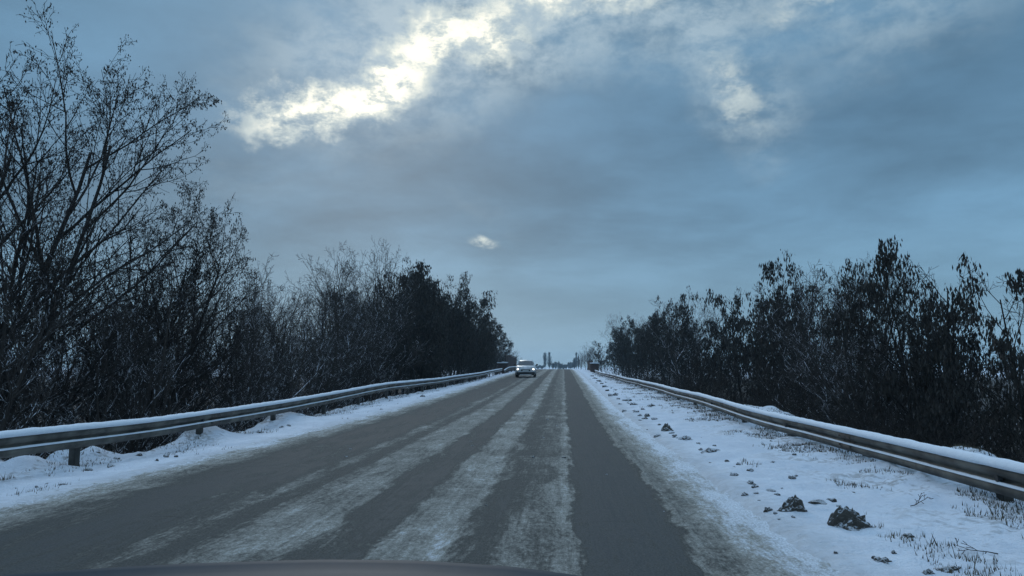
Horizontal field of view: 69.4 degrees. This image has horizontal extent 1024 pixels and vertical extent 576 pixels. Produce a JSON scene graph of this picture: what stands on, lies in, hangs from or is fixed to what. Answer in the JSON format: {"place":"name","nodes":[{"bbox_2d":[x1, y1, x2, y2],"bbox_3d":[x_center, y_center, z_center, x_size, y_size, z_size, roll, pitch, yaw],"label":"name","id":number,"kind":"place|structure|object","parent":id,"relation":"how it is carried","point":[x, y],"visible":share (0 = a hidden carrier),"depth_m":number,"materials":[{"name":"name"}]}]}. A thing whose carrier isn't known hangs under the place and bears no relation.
{"place":"outdoors","nodes":[
{"label":"outdoors","id":0,"kind":"place"},
{"bbox_2d":[0,369,839,575],"bbox_3d":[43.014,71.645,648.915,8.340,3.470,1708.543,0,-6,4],"label":"road","id":1,"kind":"structure","parent":0,"point":[418,485],"depth_m":7.70,"materials":[{"name":"asphalt"}]},
{"bbox_2d":[0,560,578,575],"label":"car hood","id":2,"kind":"object","parent":1,"relation":"on","point":[343,568],"visible":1,"depth_m":1.68,"materials":[{"name":"blue paint"}]},
{"bbox_2d":[514,360,537,376],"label":"oncoming car","id":3,"kind":"object","parent":1,"relation":"on","point":[525,367],"visible":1,"depth_m":63.89,"materials":[{"name":"white paint"}]},
{"bbox_2d":[0,367,1023,575],"bbox_3d":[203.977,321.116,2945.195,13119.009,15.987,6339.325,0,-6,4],"label":"ground","id":4,"kind":"structure","parent":0,"point":[811,531],"depth_m":9.08,"materials":[{"name":"snow"}]},
{"bbox_2d":[0,275,91,456],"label":"bare tree","id":5,"kind":"object","parent":4,"relation":"on","point":[16,392],"visible":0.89,"depth_m":13.47,"materials":[{"name":"brown plant"}]},
{"bbox_2d":[0,204,142,460],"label":"bare tree","id":6,"kind":"object","parent":4,"relation":"on","point":[5,324],"visible":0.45,"depth_m":16.16,"materials":[{"name":"brown plant"}]},
{"bbox_2d":[0,233,189,459],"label":"bare tree","id":7,"kind":"object","parent":4,"relation":"on","point":[35,360],"visible":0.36,"depth_m":18.11,"materials":[{"name":"brown plant"}]},
{"bbox_2d":[0,249,206,458],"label":"bare tree","id":8,"kind":"object","parent":4,"relation":"on","point":[112,327],"visible":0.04,"depth_m":25.41,"materials":[{"name":"brown plant"}]},
{"bbox_2d":[0,257,210,455],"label":"bare tree","id":9,"kind":"object","parent":4,"relation":"on","point":[139,414],"visible":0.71,"depth_m":18.02,"materials":[{"name":"brown plant"}]},
{"bbox_2d":[4,399,245,460],"bbox_3d":[-9.241,4.255,16.171,6.869,3.416,6.718,-6,-8,42],"label":"bare shrub","id":10,"kind":"object","parent":4,"relation":"on","point":[106,415],"visible":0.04,"depth_m":17.71,"materials":[{"name":"brown plant"}]},
{"bbox_2d":[27,268,230,452],"bbox_3d":[-11.085,3.501,22.512,5.587,8.373,5.330,-1,-6,7],"label":"bare tree","id":11,"kind":"object","parent":4,"relation":"on","point":[187,391],"visible":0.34,"depth_m":22.11,"materials":[{"name":"brown plant"}]},
{"bbox_2d":[0,0,258,455],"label":"bare tree","id":12,"kind":"object","parent":4,"relation":"on","point":[87,231],"visible":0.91,"depth_m":18.92,"materials":[{"name":"brown plant"}]},
{"bbox_2d":[0,159,283,455],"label":"bare tree","id":13,"kind":"object","parent":4,"relation":"on","point":[196,253],"visible":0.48,"depth_m":22.67,"materials":[{"name":"brown plant"}]},
{"bbox_2d":[31,414,258,457],"bbox_3d":[-10.467,5.199,20.480,7.469,3.715,7.305,2,-7,-17],"label":"bare shrub","id":14,"kind":"object","parent":4,"relation":"on","point":[223,426],"visible":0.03,"depth_m":21.79,"materials":[{"name":"brown plant"}]},
{"bbox_2d":[65,255,252,442],"bbox_3d":[-13.113,3.851,26.584,5.967,9.697,7.960,0,-6,1],"label":"bare tree","id":15,"kind":"object","parent":4,"relation":"on","point":[229,299],"visible":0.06,"depth_m":27.86,"materials":[{"name":"brown plant"}]},
{"bbox_2d":[64,282,272,451],"bbox_3d":[-12.979,4.168,27.493,8.884,9.055,5.670,-2,-6,14],"label":"bare tree","id":16,"kind":"object","parent":4,"relation":"on","point":[253,293],"visible":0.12,"depth_m":26.89,"materials":[{"name":"brown plant"}]},
{"bbox_2d":[120,380,312,451],"bbox_3d":[-8.957,4.660,22.854,5.110,3.585,5.789,-1,-6,12],"label":"bare shrub","id":17,"kind":"object","parent":4,"relation":"on","point":[234,400],"visible":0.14,"depth_m":23.57,"materials":[{"name":"brown plant"}]},
{"bbox_2d":[183,306,285,428],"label":"bare tree","id":18,"kind":"object","parent":4,"relation":"on","point":[245,351],"visible":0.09,"depth_m":32.01,"materials":[{"name":"brown plant"}]},
{"bbox_2d":[166,280,313,431],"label":"bare tree","id":19,"kind":"object","parent":4,"relation":"on","point":[251,360],"visible":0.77,"depth_m":24.07,"materials":[{"name":"brown plant"}]},
{"bbox_2d":[170,258,313,425],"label":"bare tree","id":20,"kind":"object","parent":4,"relation":"on","point":[270,343],"visible":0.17,"depth_m":30.89,"materials":[{"name":"brown plant"}]},
{"bbox_2d":[156,290,340,429],"bbox_3d":[-9.812,3.841,28.126,6.059,7.708,5.666,-1,-3,6],"label":"bare tree","id":21,"kind":"object","parent":4,"relation":"on","point":[267,381],"visible":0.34,"depth_m":28.11,"materials":[{"name":"brown plant"}]},
{"bbox_2d":[0,368,501,465],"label":"guardrail","id":22,"kind":"object","parent":4,"relation":"on","point":[73,438],"visible":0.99,"depth_m":13.46,"materials":[{"name":"metal"}]},
{"bbox_2d":[197,253,321,399],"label":"bare tree","id":23,"kind":"object","parent":4,"relation":"on","point":[281,317],"visible":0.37,"depth_m":32.04,"materials":[{"name":"brown plant"}]},
{"bbox_2d":[225,276,365,419],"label":"bare tree","id":24,"kind":"object","parent":4,"relation":"on","point":[312,370],"visible":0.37,"depth_m":33.69,"materials":[{"name":"brown plant"}]},
{"bbox_2d":[234,281,382,413],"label":"bare tree","id":25,"kind":"object","parent":4,"relation":"on","point":[326,364],"visible":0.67,"depth_m":31.49,"materials":[{"name":"brown plant"}]},
{"bbox_2d":[261,287,361,414],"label":"bare tree","id":26,"kind":"object","parent":4,"relation":"on","point":[312,339],"visible":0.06,"depth_m":41.62,"materials":[{"name":"brown plant"}]},
{"bbox_2d":[214,382,409,429],"bbox_3d":[-8.395,5.564,30.664,7.656,3.893,7.828,-2,-7,20],"label":"bare shrub","id":27,"kind":"object","parent":4,"relation":"on","point":[301,411],"visible":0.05,"depth_m":28.18,"materials":[{"name":"brown plant"}]},
{"bbox_2d":[262,281,394,413],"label":"bare tree","id":28,"kind":"object","parent":4,"relation":"on","point":[345,353],"visible":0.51,"depth_m":36.86,"materials":[{"name":"brown plant"}]},
{"bbox_2d":[278,244,378,413],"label":"bare tree","id":29,"kind":"object","parent":4,"relation":"on","point":[334,306],"visible":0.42,"depth_m":38.49,"materials":[{"name":"brown plant"}]},
{"bbox_2d":[300,274,425,405],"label":"bare tree","id":30,"kind":"object","parent":4,"relation":"on","point":[365,330],"visible":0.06,"depth_m":47.39,"materials":[{"name":"brown plant"}]},
{"bbox_2d":[301,238,430,405],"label":"bare tree","id":31,"kind":"object","parent":4,"relation":"on","point":[390,286],"visible":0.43,"depth_m":43.06,"materials":[{"name":"brown plant"}]},
{"bbox_2d":[303,261,432,405],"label":"bare tree","id":32,"kind":"object","parent":4,"relation":"on","point":[384,323],"visible":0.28,"depth_m":43.21,"materials":[{"name":"brown plant"}]},
{"bbox_2d":[322,239,426,398],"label":"bare tree","id":33,"kind":"object","parent":4,"relation":"on","point":[387,284],"visible":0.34,"depth_m":46.70,"materials":[{"name":"brown plant"}]},
{"bbox_2d":[330,281,429,402],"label":"bare tree","id":34,"kind":"object","parent":4,"relation":"on","point":[375,362],"visible":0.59,"depth_m":40.73,"materials":[{"name":"brown plant"}]},
{"bbox_2d":[333,271,443,394],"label":"leafy tree","id":35,"kind":"object","parent":4,"relation":"on","point":[394,275],"visible":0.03,"depth_m":68.68,"materials":[{"name":"green plant"}]},
{"bbox_2d":[357,284,433,395],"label":"leafy tree","id":36,"kind":"object","parent":4,"relation":"on","point":[406,352],"visible":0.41,"depth_m":46.89,"materials":[{"name":"green plant"}]},
{"bbox_2d":[362,283,439,396],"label":"leafy tree","id":37,"kind":"object","parent":4,"relation":"on","point":[404,349],"visible":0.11,"depth_m":55.30,"materials":[{"name":"green plant"}]},
{"bbox_2d":[370,257,451,392],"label":"leafy tree","id":38,"kind":"object","parent":4,"relation":"on","point":[421,267],"visible":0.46,"depth_m":55.37,"materials":[{"name":"green plant"}]},
{"bbox_2d":[384,277,453,392],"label":"leafy tree","id":39,"kind":"object","parent":4,"relation":"on","point":[439,305],"visible":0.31,"depth_m":54.79,"materials":[{"name":"green plant"}]},
{"bbox_2d":[398,301,459,389],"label":"leafy tree","id":40,"kind":"object","parent":4,"relation":"on","point":[435,375],"visible":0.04,"depth_m":63.48,"materials":[{"name":"green plant"}]},
{"bbox_2d":[395,275,480,390],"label":"leafy tree","id":41,"kind":"object","parent":4,"relation":"on","point":[454,308],"visible":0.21,"depth_m":63.33,"materials":[{"name":"green plant"}]},
{"bbox_2d":[415,305,461,389],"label":"leafy tree","id":42,"kind":"object","parent":4,"relation":"on","point":[439,372],"visible":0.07,"depth_m":70.26,"materials":[{"name":"green plant"}]},
{"bbox_2d":[422,274,497,387],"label":"leafy tree","id":43,"kind":"object","parent":4,"relation":"on","point":[484,303],"visible":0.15,"depth_m":82.07,"materials":[{"name":"green plant"}]},
{"bbox_2d":[442,271,479,384],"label":"leafy tree","id":44,"kind":"object","parent":4,"relation":"on","point":[466,337],"visible":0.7,"depth_m":72.02,"materials":[{"name":"green plant"}]},
{"bbox_2d":[442,290,480,381],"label":"leafy tree","id":45,"kind":"object","parent":4,"relation":"on","point":[459,344],"visible":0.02,"depth_m":91.93,"materials":[{"name":"green plant"}]},
{"bbox_2d":[449,318,503,382],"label":"leafy tree","id":46,"kind":"object","parent":4,"relation":"on","point":[491,329],"visible":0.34,"depth_m":74.79,"materials":[{"name":"green plant"}]},
{"bbox_2d":[464,307,497,380],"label":"leafy tree","id":47,"kind":"object","parent":4,"relation":"on","point":[482,342],"visible":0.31,"depth_m":89.72,"materials":[{"name":"green plant"}]},
{"bbox_2d":[480,333,498,377],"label":"leafy tree","id":48,"kind":"object","parent":4,"relation":"on","point":[491,358],"visible":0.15,"depth_m":103.88,"materials":[{"name":"green plant"}]},
{"bbox_2d":[478,340,512,376],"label":"leafy tree","id":49,"kind":"object","parent":4,"relation":"on","point":[508,350],"visible":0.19,"depth_m":123.11,"materials":[{"name":"green plant"}]},
{"bbox_2d":[480,330,511,376],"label":"leafy tree","id":50,"kind":"object","parent":4,"relation":"on","point":[503,337],"visible":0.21,"depth_m":138.07,"materials":[{"name":"green plant"}]},
{"bbox_2d":[497,362,507,373],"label":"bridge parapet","id":51,"kind":"structure","parent":4,"relation":"on","point":[503,365],"depth_m":90.62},
{"bbox_2d":[505,354,516,370],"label":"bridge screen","id":52,"kind":"object","parent":4,"relation":"on","point":[511,360],"visible":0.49,"depth_m":107.71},
{"bbox_2d":[0,373,1023,575],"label":"dead grass","id":53,"kind":"structure","parent":4,"relation":"on","point":[834,480],"depth_m":10.41,"materials":[{"name":"plant"}]},
{"bbox_2d":[590,362,598,372],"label":"bridge parapet","id":54,"kind":"structure","parent":4,"relation":"on","point":[594,366],"depth_m":102.22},
{"bbox_2d":[583,345,606,367],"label":"bare tree","id":55,"kind":"object","parent":4,"relation":"on","point":[586,359],"visible":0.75,"depth_m":173.11,"materials":[{"name":"brown plant"}]},
{"bbox_2d":[590,341,616,372],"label":"leafy tree","id":56,"kind":"object","parent":4,"relation":"on","point":[600,361],"visible":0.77,"depth_m":157.28,"materials":[{"name":"green plant"}]},
{"bbox_2d":[604,316,625,373],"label":"leafy tree","id":57,"kind":"object","parent":4,"relation":"on","point":[623,324],"visible":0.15,"depth_m":162.16,"materials":[{"name":"green plant"}]},
{"bbox_2d":[607,327,634,375],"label":"leafy tree","id":58,"kind":"object","parent":4,"relation":"on","point":[616,355],"visible":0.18,"depth_m":126.01,"materials":[{"name":"green plant"}]},
{"bbox_2d":[604,315,638,377],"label":"leafy tree","id":59,"kind":"object","parent":4,"relation":"on","point":[631,326],"visible":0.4,"depth_m":113.26,"materials":[{"name":"green plant"}]},
{"bbox_2d":[602,313,658,376],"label":"bare tree","id":60,"kind":"object","parent":4,"relation":"on","point":[612,326],"visible":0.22,"depth_m":139.84,"materials":[{"name":"brown plant"}]},
{"bbox_2d":[609,322,652,379],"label":"leafy tree","id":61,"kind":"object","parent":4,"relation":"on","point":[624,350],"visible":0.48,"depth_m":92.24,"materials":[{"name":"black plant"}]},
{"bbox_2d":[607,362,668,382],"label":"bare shrub","id":62,"kind":"object","parent":4,"relation":"on","point":[634,372],"visible":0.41,"depth_m":72.77,"materials":[{"name":"black plant"}]},
{"bbox_2d":[621,309,664,380],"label":"leafy tree","id":63,"kind":"object","parent":4,"relation":"on","point":[635,332],"visible":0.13,"depth_m":103.59,"materials":[{"name":"black plant"}]},
{"bbox_2d":[625,312,673,381],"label":"leafy tree","id":64,"kind":"object","parent":4,"relation":"on","point":[638,350],"visible":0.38,"depth_m":78.25,"materials":[{"name":"black plant"}]},
{"bbox_2d":[637,296,682,383],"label":"leafy tree","id":65,"kind":"object","parent":4,"relation":"on","point":[655,314],"visible":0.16,"depth_m":89.64,"materials":[{"name":"black plant"}]},
{"bbox_2d":[634,312,686,383],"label":"leafy tree","id":66,"kind":"object","parent":4,"relation":"on","point":[663,353],"visible":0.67,"depth_m":65.01,"materials":[{"name":"black plant"}]},
{"bbox_2d":[601,353,732,397],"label":"bare shrub","id":67,"kind":"object","parent":4,"relation":"on","point":[671,377],"visible":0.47,"depth_m":48.22,"materials":[{"name":"black plant"}]},
{"bbox_2d":[637,298,728,391],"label":"bare tree","id":68,"kind":"object","parent":4,"relation":"on","point":[679,354],"visible":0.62,"depth_m":54.79,"materials":[{"name":"black plant"}]},
{"bbox_2d":[654,310,714,388],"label":"bare tree","id":69,"kind":"object","parent":4,"relation":"on","point":[679,340],"visible":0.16,"depth_m":79.81,"materials":[{"name":"black plant"}]},
{"bbox_2d":[668,285,709,385],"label":"leafy tree","id":70,"kind":"object","parent":4,"relation":"on","point":[682,299],"visible":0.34,"depth_m":65.65,"materials":[{"name":"black plant"}]},
{"bbox_2d":[654,298,738,392],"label":"leafy tree","id":71,"kind":"object","parent":4,"relation":"on","point":[683,341],"visible":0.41,"depth_m":64.50,"materials":[{"name":"black plant"}]},
{"bbox_2d":[628,355,768,401],"bbox_3d":[9.969,5.332,38.006,7.394,3.772,8.072,2,-7,-19],"label":"bare shrub","id":72,"kind":"object","parent":4,"relation":"on","point":[707,380],"visible":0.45,"depth_m":37.07,"materials":[{"name":"black plant"}]},
{"bbox_2d":[678,310,741,394],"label":"leafy tree","id":73,"kind":"object","parent":4,"relation":"on","point":[713,360],"visible":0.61,"depth_m":47.04,"materials":[{"name":"black plant"}]},
{"bbox_2d":[705,295,753,400],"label":"leafy tree","id":74,"kind":"object","parent":4,"relation":"on","point":[730,370],"visible":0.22,"depth_m":50.80,"materials":[{"name":"black plant"}]},
{"bbox_2d":[697,372,779,405],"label":"bare shrub","id":75,"kind":"object","parent":4,"relation":"on","point":[747,395],"visible":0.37,"depth_m":33.78,"materials":[{"name":"black plant"}]},
{"bbox_2d":[700,249,822,405],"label":"leafy tree","id":76,"kind":"object","parent":4,"relation":"on","point":[771,270],"visible":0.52,"depth_m":43.64,"materials":[{"name":"black plant"}]},
{"bbox_2d":[727,294,803,409],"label":"leafy tree","id":77,"kind":"object","parent":4,"relation":"on","point":[764,351],"visible":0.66,"depth_m":34.12,"materials":[{"name":"black plant"}]},
{"bbox_2d":[706,362,835,417],"bbox_3d":[9.379,4.074,26.628,3.371,2.993,5.564,4,-7,-33],"label":"bare shrub","id":78,"kind":"object","parent":4,"relation":"on","point":[781,397],"visible":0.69,"depth_m":26.38,"materials":[{"name":"black plant"}]},
{"bbox_2d":[721,375,838,420],"bbox_3d":[10.262,4.994,29.401,3.579,3.178,5.906,3,-7,-27],"label":"bare shrub","id":79,"kind":"object","parent":4,"relation":"on","point":[767,397],"visible":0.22,"depth_m":28.79,"materials":[{"name":"black plant"}]},
{"bbox_2d":[729,283,833,407],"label":"leafy tree","id":80,"kind":"object","parent":4,"relation":"on","point":[741,320],"visible":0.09,"depth_m":43.92,"materials":[{"name":"black plant"}]},
{"bbox_2d":[777,495,807,511],"bbox_3d":[2.650,2.071,7.025,0.286,0.215,0.234,4,-7,-32],"label":"snow clod","id":81,"kind":"object","parent":4,"relation":"on","point":[792,503],"visible":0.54,"depth_m":6.99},
{"bbox_2d":[753,267,843,413],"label":"leafy tree","id":82,"kind":"object","parent":4,"relation":"on","point":[793,306],"visible":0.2,"depth_m":35.00,"materials":[{"name":"black plant"}]},
{"bbox_2d":[753,294,864,425],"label":"bare tree","id":83,"kind":"object","parent":4,"relation":"on","point":[805,379],"visible":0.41,"depth_m":28.65,"materials":[{"name":"black plant"}]},
{"bbox_2d":[595,370,1023,501],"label":"guardrail","id":84,"kind":"object","parent":4,"relation":"on","point":[1001,478],"visible":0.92,"depth_m":9.80,"materials":[{"name":"metal"}]},
{"bbox_2d":[808,499,826,503],"bbox_3d":[3.076,2.169,7.453,0.199,0.070,0.145,-1,-6,12],"label":"snow clod","id":85,"kind":"object","parent":4,"relation":"on","point":[818,501],"visible":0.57,"depth_m":7.42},
{"bbox_2d":[764,278,873,423],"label":"leafy tree","id":86,"kind":"object","parent":4,"relation":"on","point":[783,329],"visible":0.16,"depth_m":33.96,"materials":[{"name":"black plant"}]},
{"bbox_2d":[625,357,1023,462],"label":"undergrowth","id":87,"kind":"object","parent":4,"relation":"on","point":[822,413],"depth_m":56.23,"materials":[{"name":"black plant"}]},
{"bbox_2d":[758,377,930,438],"bbox_3d":[10.301,4.369,22.835,6.354,3.419,3.850,1,-6,-6],"label":"bare shrub","id":88,"kind":"object","parent":4,"relation":"on","point":[865,421],"visible":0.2,"depth_m":22.71,"materials":[{"name":"black plant"}]},
{"bbox_2d":[827,506,872,530],"bbox_3d":[2.917,2.022,6.369,0.381,0.275,0.262,-2,-7,16],"label":"snow clod","id":89,"kind":"object","parent":4,"relation":"on","point":[846,518],"visible":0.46,"depth_m":6.35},
{"bbox_2d":[766,257,934,430],"bbox_3d":[13.195,3.628,27.846,7.361,9.365,6.883,6,-8,-41],"label":"bare tree","id":90,"kind":"object","parent":4,"relation":"on","point":[822,353],"visible":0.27,"depth_m":27.85,"materials":[{"name":"black plant"}]},
{"bbox_2d":[813,251,889,428],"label":"bare tree","id":91,"kind":"object","parent":4,"relation":"on","point":[826,328],"visible":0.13,"depth_m":30.04,"materials":[{"name":"black plant"}]},
{"bbox_2d":[739,261,975,438],"bbox_3d":[11.269,3.215,23.313,6.322,8.044,5.912,-5,-8,37],"label":"bare tree","id":92,"kind":"object","parent":4,"relation":"on","point":[850,376],"visible":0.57,"depth_m":23.15,"materials":[{"name":"black plant"}]},
{"bbox_2d":[824,397,927,439],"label":"bare shrub","id":93,"kind":"object","parent":4,"relation":"on","point":[867,427],"visible":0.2,"depth_m":20.21,"materials":[{"name":"black plant"}]},
{"bbox_2d":[873,557,891,563],"bbox_3d":[2.639,1.946,5.255,0.143,0.076,0.118,-5,-8,37],"label":"snow clod","id":94,"kind":"object","parent":4,"relation":"on","point":[885,560],"visible":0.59,"depth_m":5.24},
{"bbox_2d":[828,258,959,436],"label":"leafy tree","id":95,"kind":"object","parent":4,"relation":"on","point":[844,282],"visible":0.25,"depth_m":25.93,"materials":[{"name":"black plant"}]},
{"bbox_2d":[767,380,1023,461],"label":"bare shrub","id":96,"kind":"object","parent":4,"relation":"on","point":[851,426],"visible":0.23,"depth_m":18.59,"materials":[{"name":"brown plant"}]},
{"bbox_2d":[822,235,1020,454],"bbox_3d":[11.445,2.677,20.802,4.002,9.009,4.231,1,-6,-6],"label":"leafy tree","id":97,"kind":"object","parent":4,"relation":"on","point":[888,259],"visible":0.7,"depth_m":21.35,"materials":[{"name":"brown plant"}]},
{"bbox_2d":[859,404,1023,462],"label":"bare shrub","id":98,"kind":"object","parent":4,"relation":"on","point":[879,427],"visible":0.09,"depth_m":15.07,"materials":[{"name":"black plant"}]},
{"bbox_2d":[935,566,960,572],"bbox_3d":[2.988,1.933,5.064,0.153,0.069,0.173,-4,-8,35],"label":"snow clod","id":99,"kind":"object","parent":4,"relation":"on","point":[953,568],"visible":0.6,"depth_m":5.03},
{"bbox_2d":[877,252,1021,447],"bbox_3d":[11.359,2.805,18.811,2.775,7.372,3.650,0,-7,4],"label":"leafy tree","id":100,"kind":"object","parent":4,"relation":"on","point":[938,405],"visible":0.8,"depth_m":18.80,"materials":[{"name":"brown plant"}]},
{"bbox_2d":[877,390,1023,459],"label":"bare shrub","id":101,"kind":"object","parent":4,"relation":"on","point":[919,439],"visible":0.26,"depth_m":15.67,"materials":[{"name":"black plant"}]},
{"bbox_2d":[899,314,1023,460],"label":"leafy tree","id":102,"kind":"object","parent":4,"relation":"on","point":[1017,346],"visible":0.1,"depth_m":21.19,"materials":[{"name":"black plant"}]},
{"bbox_2d":[922,276,1023,460],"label":"bare tree","id":103,"kind":"object","parent":4,"relation":"on","point":[966,418],"visible":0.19,"depth_m":19.93,"materials":[{"name":"black plant"}]},
{"bbox_2d":[953,538,997,553],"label":"twig","id":104,"kind":"object","parent":4,"relation":"on","point":[970,547],"visible":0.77,"depth_m":5.40,"materials":[{"name":"brown plant"}]},
{"bbox_2d":[936,263,1023,462],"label":"leafy tree","id":105,"kind":"object","parent":4,"relation":"on","point":[1000,344],"visible":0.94,"depth_m":15.31,"materials":[{"name":"brown plant"}]},
{"bbox_2d":[944,416,1023,461],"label":"bare shrub","id":106,"kind":"object","parent":4,"relation":"on","point":[976,440],"visible":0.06,"depth_m":12.34,"materials":[{"name":"black plant"}]},
{"bbox_2d":[0,0,1023,366],"label":"sky","id":107,"kind":"structure","parent":0,"point":[583,162],"materials":[{"name":"blue"}]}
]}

